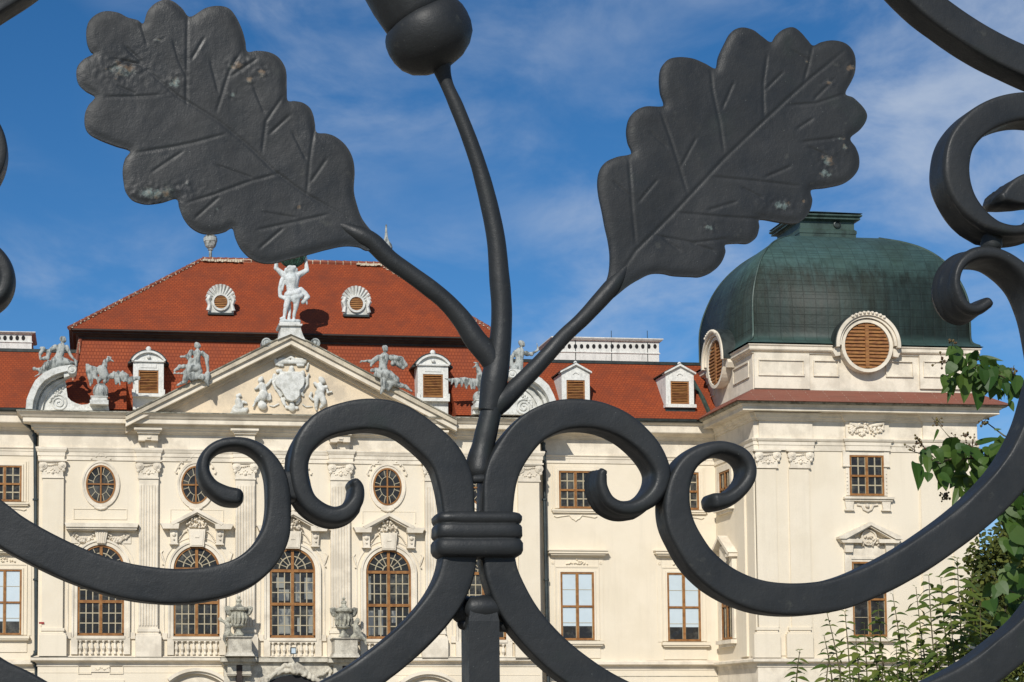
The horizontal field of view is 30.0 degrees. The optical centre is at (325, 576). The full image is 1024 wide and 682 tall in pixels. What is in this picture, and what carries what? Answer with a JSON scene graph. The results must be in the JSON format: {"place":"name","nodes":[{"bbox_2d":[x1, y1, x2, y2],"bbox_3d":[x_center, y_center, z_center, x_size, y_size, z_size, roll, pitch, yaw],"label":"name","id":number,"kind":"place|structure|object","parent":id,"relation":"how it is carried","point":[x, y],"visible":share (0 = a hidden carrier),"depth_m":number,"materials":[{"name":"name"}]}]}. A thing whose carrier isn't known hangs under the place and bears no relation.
{"place":"outdoors","nodes":[
{"label":"outdoors","id":0,"kind":"place"},
{"bbox_2d":[0,211,1007,681],"bbox_3d":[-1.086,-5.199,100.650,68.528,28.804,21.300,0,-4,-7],"label":"palace","id":1,"kind":"structure","parent":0,"point":[810,383],"depth_m":95.77,"materials":[{"name":"beige paint"}]},
{"bbox_2d":[0,465,21,501],"bbox_3d":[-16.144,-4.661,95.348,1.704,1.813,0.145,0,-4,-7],"label":"window","id":2,"kind":"structure","parent":1,"relation":"in","point":[10,475],"depth_m":95.38,"materials":[{"name":"brown wood"}]},
{"bbox_2d":[0,569,21,634],"bbox_3d":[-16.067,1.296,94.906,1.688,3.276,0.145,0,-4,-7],"label":"window","id":3,"kind":"structure","parent":1,"relation":"in","point":[10,579],"depth_m":94.91,"materials":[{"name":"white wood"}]},
{"bbox_2d":[32,336,77,376],"bbox_3d":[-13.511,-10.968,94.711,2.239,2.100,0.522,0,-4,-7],"label":"seated statue","id":4,"kind":"object","parent":1,"relation":"on","point":[58,359],"visible":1,"depth_m":94.61,"materials":[{"name":"grey stone"}]},
{"bbox_2d":[77,545,123,635],"bbox_3d":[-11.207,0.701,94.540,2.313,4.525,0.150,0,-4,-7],"label":"window","id":5,"kind":"structure","parent":1,"relation":"in","point":[97,614],"depth_m":94.45,"materials":[{"name":"brown wood"}]},
{"bbox_2d":[86,465,115,502],"bbox_3d":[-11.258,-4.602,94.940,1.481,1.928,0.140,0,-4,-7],"label":"oval window","id":6,"kind":"structure","parent":1,"relation":"in","point":[100,481],"depth_m":94.91,"materials":[{"name":"brown wood"}]},
{"bbox_2d":[86,356,139,395],"bbox_3d":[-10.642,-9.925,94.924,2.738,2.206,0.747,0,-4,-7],"label":"eagle statue","id":7,"kind":"object","parent":1,"relation":"on","point":[105,376],"visible":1,"depth_m":94.81,"materials":[{"name":"grey stone"}]},
{"bbox_2d":[173,342,209,386],"bbox_3d":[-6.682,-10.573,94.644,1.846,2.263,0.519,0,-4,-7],"label":"seated statue","id":8,"kind":"object","parent":1,"relation":"on","point":[192,371],"visible":1,"depth_m":94.55,"materials":[{"name":"grey stone"}]},
{"bbox_2d":[181,466,206,503],"bbox_3d":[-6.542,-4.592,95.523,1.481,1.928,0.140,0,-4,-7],"label":"oval window","id":9,"kind":"structure","parent":1,"relation":"in","point":[191,491],"depth_m":95.47,"materials":[{"name":"brown wood"}]},
{"bbox_2d":[173,547,219,635],"bbox_3d":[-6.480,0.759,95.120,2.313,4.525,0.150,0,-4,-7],"label":"window","id":10,"kind":"structure","parent":1,"relation":"in","point":[201,619],"depth_m":95.07,"materials":[{"name":"brown wood"}]},
{"bbox_2d":[218,596,254,656],"bbox_3d":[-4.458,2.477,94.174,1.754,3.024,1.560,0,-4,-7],"label":"stone urn","id":11,"kind":"object","parent":1,"relation":"on","point":[238,643],"visible":1,"depth_m":93.89,"materials":[{"name":"stone"}]},
{"bbox_2d":[274,256,309,322],"bbox_3d":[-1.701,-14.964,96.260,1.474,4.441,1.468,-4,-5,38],"label":"atlas statue","id":12,"kind":"object","parent":1,"relation":"on","point":[291,275],"visible":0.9,"depth_m":96.00,"materials":[{"name":"white stone"}]},
{"bbox_2d":[270,549,314,637],"bbox_3d":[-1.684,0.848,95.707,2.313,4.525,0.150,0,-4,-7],"label":"window","id":13,"kind":"structure","parent":1,"relation":"in","point":[292,562],"depth_m":95.68,"materials":[{"name":"brown wood"}]},
{"bbox_2d":[290,647,295,658],"bbox_3d":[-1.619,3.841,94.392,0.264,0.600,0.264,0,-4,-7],"label":"entrance lamp","id":14,"kind":"object","parent":1,"relation":"attached to","point":[293,650],"visible":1,"depth_m":94.30,"materials":[{"name":"glass"}]},
{"bbox_2d":[330,597,366,657],"bbox_3d":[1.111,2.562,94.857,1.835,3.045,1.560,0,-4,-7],"label":"stone urn","id":15,"kind":"object","parent":1,"relation":"on","point":[343,614],"visible":1,"depth_m":94.54,"materials":[{"name":"stone"}]},
{"bbox_2d":[360,345,412,393],"bbox_3d":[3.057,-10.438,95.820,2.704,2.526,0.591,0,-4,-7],"label":"seated statue","id":16,"kind":"object","parent":1,"relation":"on","point":[389,379],"visible":1,"depth_m":95.71,"materials":[{"name":"grey stone"}]},
{"bbox_2d":[373,468,401,504],"bbox_3d":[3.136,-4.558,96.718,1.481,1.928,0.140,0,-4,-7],"label":"oval window","id":17,"kind":"structure","parent":1,"relation":"in","point":[387,485],"depth_m":96.71,"materials":[{"name":"brown wood"}]},
{"bbox_2d":[366,550,410,638],"bbox_3d":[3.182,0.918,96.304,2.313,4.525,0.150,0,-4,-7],"label":"window","id":18,"kind":"structure","parent":1,"relation":"in","point":[389,571],"depth_m":96.31,"materials":[{"name":"brown wood"}]},
{"bbox_2d":[444,362,481,401],"bbox_3d":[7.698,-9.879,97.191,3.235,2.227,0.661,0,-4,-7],"label":"eagle statue","id":19,"kind":"object","parent":1,"relation":"on","point":[473,383],"visible":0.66,"depth_m":97.13,"materials":[{"name":"grey stone"}]},
{"bbox_2d":[473,483,477,502],"bbox_3d":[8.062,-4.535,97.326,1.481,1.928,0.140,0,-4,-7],"label":"oval window","id":20,"kind":"structure","parent":1,"relation":"in","point":[475,484],"depth_m":97.26,"materials":[{"name":"brown wood"}]},
{"bbox_2d":[467,560,505,639],"bbox_3d":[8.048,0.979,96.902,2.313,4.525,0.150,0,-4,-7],"label":"window","id":21,"kind":"structure","parent":1,"relation":"in","point":[476,589],"depth_m":96.88,"materials":[{"name":"brown wood"}]},
{"bbox_2d":[509,340,538,369],"bbox_3d":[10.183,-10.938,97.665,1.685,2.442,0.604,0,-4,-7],"label":"seated statue","id":22,"kind":"object","parent":1,"relation":"on","point":[519,353],"visible":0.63,"depth_m":97.53,"materials":[{"name":"grey stone"}]},
{"bbox_2d":[559,471,591,508],"bbox_3d":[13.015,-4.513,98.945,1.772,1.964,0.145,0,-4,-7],"label":"window","id":23,"kind":"structure","parent":1,"relation":"in","point":[571,483],"depth_m":98.91,"materials":[{"name":"brown wood"}]},
{"bbox_2d":[560,572,594,639],"bbox_3d":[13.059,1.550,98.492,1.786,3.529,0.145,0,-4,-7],"label":"window","id":24,"kind":"structure","parent":1,"relation":"in","point":[577,588],"depth_m":98.48,"materials":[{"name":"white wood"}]},
{"bbox_2d":[667,573,700,640],"bbox_3d":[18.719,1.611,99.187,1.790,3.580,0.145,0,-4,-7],"label":"window","id":25,"kind":"structure","parent":1,"relation":"in","point":[683,598],"depth_m":99.15,"materials":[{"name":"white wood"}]},
{"bbox_2d":[689,472,698,509],"bbox_3d":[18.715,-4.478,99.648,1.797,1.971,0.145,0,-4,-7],"label":"window","id":26,"kind":"structure","parent":1,"relation":"in","point":[694,487],"depth_m":99.71,"materials":[{"name":"brown wood"}]},
{"bbox_2d":[719,469,729,492],"bbox_3d":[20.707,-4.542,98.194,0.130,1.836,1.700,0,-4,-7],"label":"window","id":27,"kind":"structure","parent":1,"relation":"in","point":[724,482],"depth_m":98.38,"materials":[{"name":"brown wood"}]},
{"bbox_2d":[721,603,732,639],"bbox_3d":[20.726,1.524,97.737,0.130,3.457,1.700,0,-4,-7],"label":"window","id":28,"kind":"structure","parent":1,"relation":"in","point":[726,610],"depth_m":97.76,"materials":[{"name":"brown wood"}]},
{"bbox_2d":[849,455,884,495],"bbox_3d":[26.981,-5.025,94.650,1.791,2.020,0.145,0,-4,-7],"label":"window","id":29,"kind":"structure","parent":1,"relation":"in","point":[866,472],"depth_m":94.63,"materials":[{"name":"brown wood"}]},
{"bbox_2d":[852,562,886,635],"bbox_3d":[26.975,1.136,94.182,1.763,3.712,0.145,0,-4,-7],"label":"window","id":30,"kind":"structure","parent":1,"relation":"in","point":[862,612],"depth_m":94.10,"materials":[{"name":"brown wood"}]},
{"bbox_2d":[0,0,1023,681],"bbox_3d":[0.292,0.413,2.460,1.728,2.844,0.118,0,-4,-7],"label":"iron gate","id":31,"kind":"structure","parent":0,"point":[204,122],"depth_m":2.49,"materials":[{"name":"black metal"}]},
{"bbox_2d":[0,0,1023,678],"label":"sky","id":32,"kind":"structure","parent":0,"point":[549,91],"materials":[{"name":"blue"}]},
{"bbox_2d":[784,557,1015,681],"bbox_3d":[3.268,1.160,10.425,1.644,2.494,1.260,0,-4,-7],"label":"bushy shrub","id":33,"kind":"object","parent":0,"point":[955,645],"visible":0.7,"depth_m":10.22,"materials":[{"name":"green plant"}]},
{"bbox_2d":[904,339,1023,625],"bbox_3d":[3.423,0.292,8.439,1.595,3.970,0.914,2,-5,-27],"label":"leafy tree","id":34,"kind":"object","parent":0,"point":[990,376],"visible":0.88,"depth_m":8.41,"materials":[{"name":"green plant"}]},
{"bbox_2d":[955,527,1023,681],"bbox_3d":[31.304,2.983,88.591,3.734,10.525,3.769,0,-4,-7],"label":"dense tree","id":35,"kind":"object","parent":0,"point":[995,562],"visible":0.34,"depth_m":88.35,"materials":[{"name":"green plant"}]},
{"bbox_2d":[993,521,1023,681],"bbox_3d":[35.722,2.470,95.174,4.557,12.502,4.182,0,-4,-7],"label":"dense tree","id":36,"kind":"object","parent":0,"point":[999,525],"visible":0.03,"depth_m":95.50,"materials":[{"name":"green plant"}]}
]}

